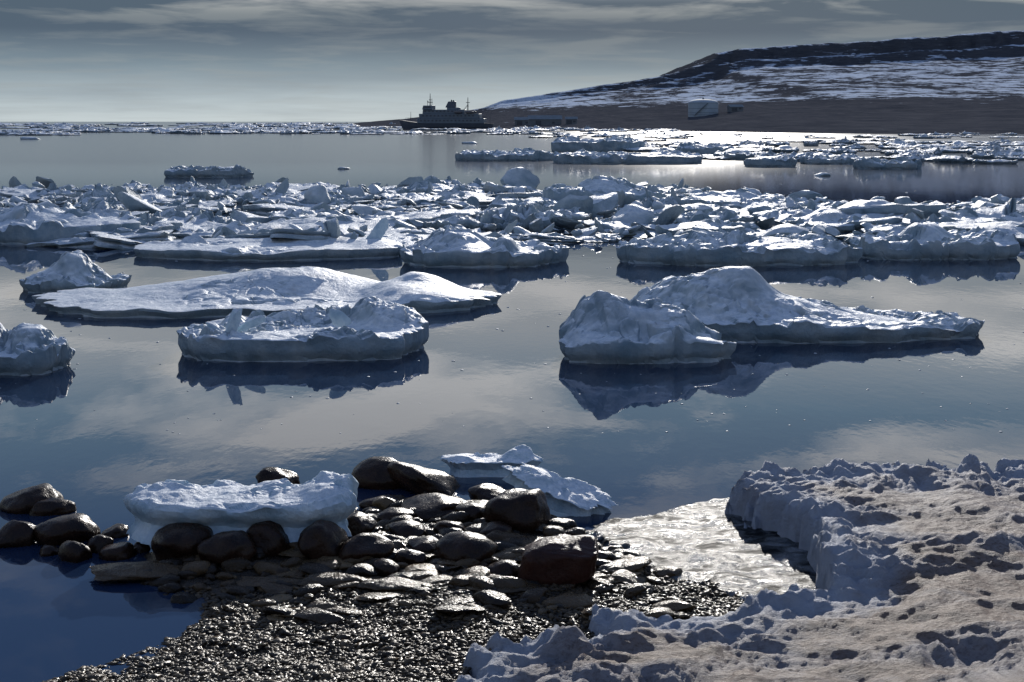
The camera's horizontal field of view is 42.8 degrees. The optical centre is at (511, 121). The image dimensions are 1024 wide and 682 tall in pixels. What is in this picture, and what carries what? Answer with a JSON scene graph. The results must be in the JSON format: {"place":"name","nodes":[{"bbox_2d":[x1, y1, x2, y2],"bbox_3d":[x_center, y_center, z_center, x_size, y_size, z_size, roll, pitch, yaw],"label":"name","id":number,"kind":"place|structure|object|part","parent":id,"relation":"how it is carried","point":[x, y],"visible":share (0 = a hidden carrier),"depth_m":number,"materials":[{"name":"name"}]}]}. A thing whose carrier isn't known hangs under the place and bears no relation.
{"place":"outdoors","nodes":[
{"label":"outdoors","id":0,"kind":"place"},
{"bbox_2d":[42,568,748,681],"bbox_3d":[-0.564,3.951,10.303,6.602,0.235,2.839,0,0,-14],"label":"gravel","id":1,"kind":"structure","parent":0,"point":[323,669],"depth_m":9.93,"materials":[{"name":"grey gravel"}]},
{"bbox_2d":[66,510,740,681],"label":"beach","id":2,"kind":"structure","parent":0,"point":[217,588],"depth_m":10.30,"materials":[{"name":"grey gravel"}]},
{"bbox_2d":[34,513,100,545],"bbox_3d":[-4.257,3.949,12.486,0.621,0.364,0.447,2,-4,-17],"label":"boulder","id":3,"kind":"object","parent":2,"relation":"on","point":[76,527],"visible":0.75,"depth_m":12.34,"materials":[{"name":"grey stone"}]},
{"bbox_2d":[58,540,91,562],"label":"boulder","id":4,"kind":"object","parent":2,"relation":"on","point":[72,551],"visible":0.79,"depth_m":11.87,"materials":[{"name":"grey stone"}]},
{"bbox_2d":[86,534,113,553],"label":"boulder","id":5,"kind":"object","parent":2,"relation":"on","point":[96,543],"visible":0.54,"depth_m":12.13,"materials":[{"name":"grey stone"}]},
{"bbox_2d":[98,542,135,560],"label":"boulder","id":6,"kind":"object","parent":2,"relation":"on","point":[119,551],"visible":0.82,"depth_m":11.93,"materials":[{"name":"grey stone"}]},
{"bbox_2d":[89,560,183,581],"bbox_3d":[-3.292,3.946,11.453,0.893,0.125,0.422,0,0,0],"label":"flat rock","id":7,"kind":"object","parent":2,"relation":"on","point":[118,571],"visible":0.94,"depth_m":11.37,"materials":[{"name":"stone"}]},
{"bbox_2d":[134,541,150,552],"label":"boulder","id":8,"kind":"object","parent":2,"relation":"on","point":[140,547],"visible":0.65,"depth_m":12.14,"materials":[{"name":"grey stone"}]},
{"bbox_2d":[151,522,213,560],"bbox_3d":[-2.998,3.861,11.905,0.566,0.383,0.560,-2,2,-16],"label":"boulder","id":9,"kind":"object","parent":2,"relation":"on","point":[176,540],"visible":0.69,"depth_m":11.73,"materials":[{"name":"grey stone"}]},
{"bbox_2d":[197,530,256,565],"bbox_3d":[-2.574,3.840,11.755,0.520,0.357,0.537,-3,5,-16],"label":"boulder","id":10,"kind":"object","parent":2,"relation":"on","point":[219,548],"visible":0.84,"depth_m":11.57,"materials":[{"name":"grey stone"}]},
{"bbox_2d":[246,520,290,556],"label":"boulder","id":11,"kind":"object","parent":2,"relation":"on","point":[269,538],"visible":0.7,"depth_m":11.82,"materials":[{"name":"grey stone"}]},
{"bbox_2d":[236,576,302,586],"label":"flat rock","id":12,"kind":"object","parent":2,"relation":"on","point":[253,581],"visible":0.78,"depth_m":11.10,"materials":[{"name":"stone"}]},
{"bbox_2d":[297,519,348,558],"bbox_3d":[-1.706,3.832,11.822,0.437,0.444,0.447,0,0,2],"label":"boulder","id":13,"kind":"object","parent":2,"relation":"on","point":[319,538],"visible":0.76,"depth_m":11.65,"materials":[{"name":"grey stone"}]},
{"bbox_2d":[297,572,367,586],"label":"flat rock","id":14,"kind":"object","parent":2,"relation":"on","point":[328,579],"visible":0.88,"depth_m":11.00,"materials":[{"name":"stone"}]},
{"bbox_2d":[338,533,393,559],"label":"boulder","id":15,"kind":"object","parent":2,"relation":"on","point":[362,545],"visible":0.8,"depth_m":11.62,"materials":[{"name":"grey stone"}]},
{"bbox_2d":[351,456,401,489],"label":"boulder","id":16,"kind":"object","parent":2,"relation":"on","point":[371,473],"visible":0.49,"depth_m":14.24,"materials":[{"name":"grey stone"}]},
{"bbox_2d":[359,494,401,507],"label":"boulder","id":17,"kind":"object","parent":2,"relation":"on","point":[365,503],"visible":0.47,"depth_m":13.49,"materials":[{"name":"grey stone"}]},
{"bbox_2d":[372,558,399,576],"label":"boulder","id":18,"kind":"object","parent":2,"relation":"on","point":[384,567],"visible":0.84,"depth_m":11.32,"materials":[{"name":"grey stone"}]},
{"bbox_2d":[356,576,431,590],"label":"flat rock","id":19,"kind":"object","parent":2,"relation":"on","point":[395,583],"visible":1,"depth_m":10.89,"materials":[{"name":"stone"}]},
{"bbox_2d":[377,507,414,520],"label":"boulder","id":20,"kind":"object","parent":2,"relation":"on","point":[389,513],"visible":0.73,"depth_m":12.84,"materials":[{"name":"grey stone"}]},
{"bbox_2d":[387,520,426,536],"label":"boulder","id":21,"kind":"object","parent":2,"relation":"on","point":[403,528],"visible":0.68,"depth_m":12.31,"materials":[{"name":"grey stone"}]},
{"bbox_2d":[140,495,695,626],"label":"cobbles","id":22,"kind":"object","parent":2,"relation":"on","point":[619,563],"visible":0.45,"depth_m":11.25,"materials":[{"name":"stone"}]},
{"bbox_2d":[123,475,357,544],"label":"ice floe","id":23,"kind":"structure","parent":22,"relation":"on","point":[294,510],"depth_m":12.04,"materials":[{"name":"white ice"}]},
{"bbox_2d":[347,511,376,535],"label":"boulder","id":24,"kind":"object","parent":22,"relation":"on","point":[360,522],"visible":0.41,"depth_m":12.40,"materials":[{"name":"grey stone"}]},
{"bbox_2d":[395,549,426,564],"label":"boulder","id":25,"kind":"object","parent":22,"relation":"on","point":[409,556],"visible":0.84,"depth_m":11.57,"materials":[{"name":"grey stone"}]},
{"bbox_2d":[433,531,497,561],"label":"boulder","id":26,"kind":"object","parent":22,"relation":"on","point":[456,546],"visible":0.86,"depth_m":11.62,"materials":[{"name":"grey stone"}]},
{"bbox_2d":[407,535,437,552],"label":"boulder","id":27,"kind":"object","parent":2,"relation":"on","point":[424,543],"visible":0.53,"depth_m":11.91,"materials":[{"name":"grey stone"}]},
{"bbox_2d":[387,461,460,493],"bbox_3d":[-0.931,3.959,14.243,0.937,0.366,0.782,24,-8,-13],"label":"boulder","id":28,"kind":"object","parent":2,"relation":"on","point":[416,479],"visible":0.73,"depth_m":14.00,"materials":[{"name":"grey stone"}]},
{"bbox_2d":[400,493,467,521],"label":"boulder","id":29,"kind":"object","parent":2,"relation":"on","point":[427,506],"visible":0.61,"depth_m":13.12,"materials":[{"name":"grey stone"}]},
{"bbox_2d":[423,490,452,495],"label":"boulder","id":30,"kind":"object","parent":2,"relation":"on","point":[448,492],"visible":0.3,"depth_m":13.90,"materials":[{"name":"grey stone"}]},
{"bbox_2d":[433,520,464,531],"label":"boulder","id":31,"kind":"object","parent":2,"relation":"on","point":[442,524],"visible":0.62,"depth_m":12.44,"materials":[{"name":"grey stone"}]},
{"bbox_2d":[455,502,484,520],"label":"boulder","id":32,"kind":"object","parent":2,"relation":"on","point":[474,510],"visible":0.57,"depth_m":12.85,"materials":[{"name":"grey stone"}]},
{"bbox_2d":[468,483,504,499],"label":"boulder","id":33,"kind":"object","parent":2,"relation":"on","point":[487,491],"visible":0.49,"depth_m":13.72,"materials":[{"name":"grey stone"}]},
{"bbox_2d":[440,442,542,476],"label":"ice floe","id":34,"kind":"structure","parent":2,"relation":"on","point":[477,464],"depth_m":14.71,"materials":[{"name":"white ice"}]},
{"bbox_2d":[479,521,512,534],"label":"boulder","id":35,"kind":"object","parent":2,"relation":"on","point":[495,525],"visible":0.67,"depth_m":12.34,"materials":[{"name":"grey stone"}]},
{"bbox_2d":[487,560,518,576],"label":"boulder","id":36,"kind":"object","parent":2,"relation":"on","point":[506,568],"visible":0.73,"depth_m":11.28,"materials":[{"name":"grey stone"}]},
{"bbox_2d":[484,488,550,532],"bbox_3d":[0.080,3.848,12.729,0.684,0.503,0.514,-7,11,-27],"label":"boulder","id":37,"kind":"object","parent":2,"relation":"on","point":[524,510],"visible":0.71,"depth_m":12.57,"materials":[{"name":"grey stone"}]},
{"bbox_2d":[502,535,543,545],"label":"flat rock","id":38,"kind":"object","parent":2,"relation":"on","point":[527,542],"visible":0.3,"depth_m":12.16,"materials":[{"name":"stone"}]},
{"bbox_2d":[518,535,598,584],"bbox_3d":[0.401,3.797,11.251,0.696,0.406,0.414,-3,0,6],"label":"angular rock","id":39,"kind":"object","parent":2,"relation":"on","point":[558,560],"visible":0.81,"depth_m":11.08,"materials":[{"name":"brown stone"}]},
{"bbox_2d":[502,463,616,516],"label":"ice floe","id":40,"kind":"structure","parent":2,"relation":"on","point":[571,497],"depth_m":13.38,"materials":[{"name":"white ice"}]},
{"bbox_2d":[585,497,817,600],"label":"thin shore ice","id":41,"kind":"structure","parent":2,"relation":"on","point":[730,552],"depth_m":12.13,"materials":[{"name":"white ice"}]},
{"bbox_2d":[450,452,1023,681],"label":"snow bank","id":42,"kind":"structure","parent":2,"relation":"on","point":[917,572],"depth_m":10.19,"materials":[{"name":"white snow"}]},
{"bbox_2d":[0,122,1023,681],"bbox_3d":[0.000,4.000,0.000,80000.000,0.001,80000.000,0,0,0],"label":"sea","id":43,"kind":"structure","parent":0,"point":[632,440],"depth_m":19.78,"materials":[{"name":"blue liquid"}]},
{"bbox_2d":[0,520,35,547],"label":"boulder","id":44,"kind":"object","parent":43,"relation":"in","point":[14,533],"visible":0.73,"depth_m":12.30,"materials":[{"name":"grey stone"}]},
{"bbox_2d":[0,483,63,513],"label":"boulder","id":45,"kind":"object","parent":43,"relation":"in","point":[23,501],"visible":0.74,"depth_m":13.40,"materials":[{"name":"grey stone"}]},
{"bbox_2d":[0,318,75,375],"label":"ice floe","id":46,"kind":"object","parent":43,"relation":"on","point":[27,347],"visible":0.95,"depth_m":21.00,"materials":[{"name":"white ice"}]},
{"bbox_2d":[39,544,58,556],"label":"boulder","id":47,"kind":"object","parent":43,"relation":"in","point":[46,550],"visible":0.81,"depth_m":12.04,"materials":[{"name":"grey stone"}]},
{"bbox_2d":[29,497,76,515],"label":"boulder","id":48,"kind":"object","parent":43,"relation":"in","point":[51,506],"visible":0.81,"depth_m":13.28,"materials":[{"name":"grey stone"}]},
{"bbox_2d":[0,205,145,244],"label":"ice floe","id":49,"kind":"object","parent":43,"relation":"on","point":[19,225],"visible":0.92,"depth_m":43.45,"materials":[{"name":"white ice"}]},
{"bbox_2d":[18,247,130,292],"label":"ice floe","id":50,"kind":"object","parent":43,"relation":"on","point":[78,268],"visible":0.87,"depth_m":30.65,"materials":[{"name":"white ice"}]},
{"bbox_2d":[101,523,128,538],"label":"boulder","id":51,"kind":"object","parent":43,"relation":"in","point":[117,530],"visible":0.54,"depth_m":12.57,"materials":[{"name":"grey stone"}]},
{"bbox_2d":[164,165,253,176],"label":"ice floe","id":52,"kind":"object","parent":43,"relation":"on","point":[201,171],"visible":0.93,"depth_m":93.74,"materials":[{"name":"white ice"}]},
{"bbox_2d":[32,266,500,318],"bbox_3d":[-5.383,3.837,28.578,10.359,1.074,4.428,0,0,0],"label":"ice floe","id":53,"kind":"object","parent":43,"relation":"on","point":[268,289],"visible":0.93,"depth_m":27.95,"materials":[{"name":"white ice"}]},
{"bbox_2d":[134,235,403,261],"bbox_3d":[-7.359,3.944,39.559,8.222,0.846,4.651,0,0,0],"label":"ice floe","id":54,"kind":"object","parent":43,"relation":"on","point":[267,249],"visible":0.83,"depth_m":38.17,"materials":[{"name":"white ice"}]},
{"bbox_2d":[366,218,388,238],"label":"ice shard","id":55,"kind":"object","parent":54,"relation":"on","point":[379,230],"visible":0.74,"depth_m":40.47,"materials":[{"name":"ice"}]},
{"bbox_2d":[255,467,299,483],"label":"boulder","id":56,"kind":"object","parent":43,"relation":"in","point":[272,474],"visible":0.53,"depth_m":14.31,"materials":[{"name":"grey stone"}]},
{"bbox_2d":[176,299,428,361],"bbox_3d":[-3.633,3.764,22.917,4.324,1.188,2.587,0,0,0],"label":"ice floe","id":57,"kind":"object","parent":43,"relation":"on","point":[377,329],"visible":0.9,"depth_m":21.95,"materials":[{"name":"white ice"}]},
{"bbox_2d":[206,321,227,334],"bbox_3d":[-4.974,3.547,22.211,0.471,0.294,0.120,0,0,0],"label":"ice shard","id":58,"kind":"object","parent":57,"relation":"on","point":[208,323],"visible":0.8,"depth_m":22.19,"materials":[{"name":"white ice"}]},
{"bbox_2d":[225,308,242,334],"bbox_3d":[-4.741,3.433,22.203,0.299,0.518,0.119,0,0,18],"label":"ice shard","id":59,"kind":"object","parent":57,"relation":"on","point":[233,322],"visible":0.93,"depth_m":22.18,"materials":[{"name":"blue ice"}]},
{"bbox_2d":[237,315,265,331],"bbox_3d":[-4.469,3.472,22.404,0.495,0.294,0.109,0,0,0],"label":"ice shard","id":60,"kind":"object","parent":57,"relation":"on","point":[252,322],"visible":1,"depth_m":22.37,"materials":[{"name":"ice"}]},
{"bbox_2d":[329,308,350,326],"bbox_3d":[-2.958,3.380,22.490,0.375,0.325,0.130,0,0,0],"label":"ice shard","id":61,"kind":"object","parent":57,"relation":"on","point":[338,318],"visible":0.98,"depth_m":22.45,"materials":[{"name":"blue ice"}]},
{"bbox_2d":[399,97,494,129],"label":"expedition ship","id":62,"kind":"object","parent":43,"relation":"on","point":[451,116],"visible":0.94,"depth_m":636.51,"materials":[{"name":"paint"}]},
{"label":"windows","id":63,"kind":"part","parent":62,"relation":"part of","materials":[{"name":"black glass"}]},
{"bbox_2d":[399,228,570,267],"bbox_3d":[-0.748,3.701,37.130,4.875,1.350,3.169,0,0,0],"label":"ice floe","id":64,"kind":"object","parent":43,"relation":"on","point":[445,247],"visible":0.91,"depth_m":36.11,"materials":[{"name":"white ice"}]},
{"bbox_2d":[455,146,553,160],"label":"ice floe","id":65,"kind":"object","parent":43,"relation":"on","point":[532,153],"visible":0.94,"depth_m":132.76,"materials":[{"name":"white ice"}]},
{"bbox_2d":[0,175,1023,254],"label":"pack ice","id":66,"kind":"structure","parent":43,"relation":"in","point":[731,214],"depth_m":48.93,"materials":[{"name":"white ice"}]},
{"bbox_2d":[0,167,1023,244],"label":"pack ice blocks","id":67,"kind":"structure","parent":66,"relation":"on","point":[636,215],"depth_m":52.56,"materials":[{"name":"white ice"}]},
{"bbox_2d":[0,122,1023,163],"bbox_3d":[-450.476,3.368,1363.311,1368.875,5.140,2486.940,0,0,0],"label":"drift ice","id":68,"kind":"structure","parent":43,"relation":"on","point":[1002,151],"depth_m":314.14,"materials":[{"name":"white ice"}]},
{"bbox_2d":[15,137,1023,434],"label":"floating ice bits","id":69,"kind":"object","parent":43,"relation":"on","point":[519,309],"visible":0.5,"depth_m":33.43,"materials":[{"name":"white ice"}]},
{"bbox_2d":[551,135,643,151],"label":"ice floe","id":70,"kind":"object","parent":43,"relation":"on","point":[571,143],"visible":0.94,"depth_m":172.47,"materials":[{"name":"white ice"}]},
{"bbox_2d":[542,173,665,207],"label":"ice floe","id":71,"kind":"object","parent":43,"relation":"on","point":[621,186],"visible":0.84,"depth_m":60.20,"materials":[{"name":"white ice"}]},
{"bbox_2d":[553,149,701,163],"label":"ice floe","id":72,"kind":"object","parent":43,"relation":"on","point":[667,156],"visible":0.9,"depth_m":123.09,"materials":[{"name":"white ice"}]},
{"bbox_2d":[558,288,736,363],"bbox_3d":[2.291,3.627,22.324,3.015,1.481,1.838,0,0,0],"label":"ice floe","id":73,"kind":"object","parent":43,"relation":"on","point":[603,326],"visible":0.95,"depth_m":21.85,"materials":[{"name":"white ice"}]},
{"bbox_2d":[675,140,733,154],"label":"ice floe","id":74,"kind":"object","parent":43,"relation":"on","point":[694,147],"visible":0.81,"depth_m":149.99,"materials":[{"name":"white ice"}]},
{"bbox_2d":[616,229,861,266],"bbox_3d":[6.448,3.752,37.687,6.964,1.241,3.527,0,0,0],"label":"ice floe","id":75,"kind":"object","parent":43,"relation":"on","point":[708,247],"visible":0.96,"depth_m":36.55,"materials":[{"name":"white ice"}]},
{"bbox_2d":[744,156,796,166],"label":"ice floe","id":76,"kind":"object","parent":43,"relation":"on","point":[765,161],"visible":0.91,"depth_m":114.68,"materials":[{"name":"white ice"}]},
{"bbox_2d":[632,265,983,343],"bbox_3d":[5.453,3.550,24.865,6.842,1.631,2.935,0,0,0],"label":"ice floe","id":77,"kind":"object","parent":43,"relation":"on","point":[740,304],"visible":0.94,"depth_m":24.14,"materials":[{"name":"white ice"}]},
{"bbox_2d":[799,151,865,163],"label":"ice floe","id":78,"kind":"object","parent":43,"relation":"on","point":[846,157],"visible":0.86,"depth_m":122.44,"materials":[{"name":"white ice"}]},
{"bbox_2d":[853,157,921,168],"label":"ice floe","id":79,"kind":"object","parent":43,"relation":"on","point":[886,163],"visible":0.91,"depth_m":109.86,"materials":[{"name":"white ice"}]},
{"bbox_2d":[849,221,1021,259],"bbox_3d":[12.632,3.702,39.267,5.074,1.344,3.506,0,0,0],"label":"ice floe","id":80,"kind":"object","parent":43,"relation":"on","point":[926,240],"visible":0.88,"depth_m":37.91,"materials":[{"name":"white ice"}]},
{"bbox_2d":[0,0,1023,121],"label":"sky","id":81,"kind":"structure","parent":0,"point":[61,60],"materials":[{"name":"grey"}]},
{"bbox_2d":[340,30,1023,133],"bbox_3d":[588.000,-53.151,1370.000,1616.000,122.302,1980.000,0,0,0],"label":"snowy hill","id":82,"kind":"structure","parent":0,"point":[962,83],"depth_m":991.04,"materials":[{"name":"white snow"}]},
{"bbox_2d":[514,117,527,124],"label":"shed","id":83,"kind":"structure","parent":82,"relation":"on","point":[521,120],"depth_m":732.00,"materials":[{"name":"grey metal"}]},
{"bbox_2d":[528,115,561,125],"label":"shed","id":84,"kind":"structure","parent":82,"relation":"on","point":[537,120],"depth_m":711.00,"materials":[{"name":"grey metal"}]},
{"bbox_2d":[565,117,577,124],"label":"shed","id":85,"kind":"structure","parent":82,"relation":"on","point":[571,120],"depth_m":702.50,"materials":[{"name":"grey metal"}]},
{"bbox_2d":[688,98,717,116],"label":"storage tank","id":86,"kind":"object","parent":82,"relation":"on","point":[701,107],"visible":0.97,"depth_m":693.40,"materials":[{"name":"metal"}]},
{"bbox_2d":[727,104,743,111],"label":"shed","id":87,"kind":"structure","parent":82,"relation":"on","point":[734,107],"depth_m":687.94,"materials":[{"name":"grey metal"}]}
]}

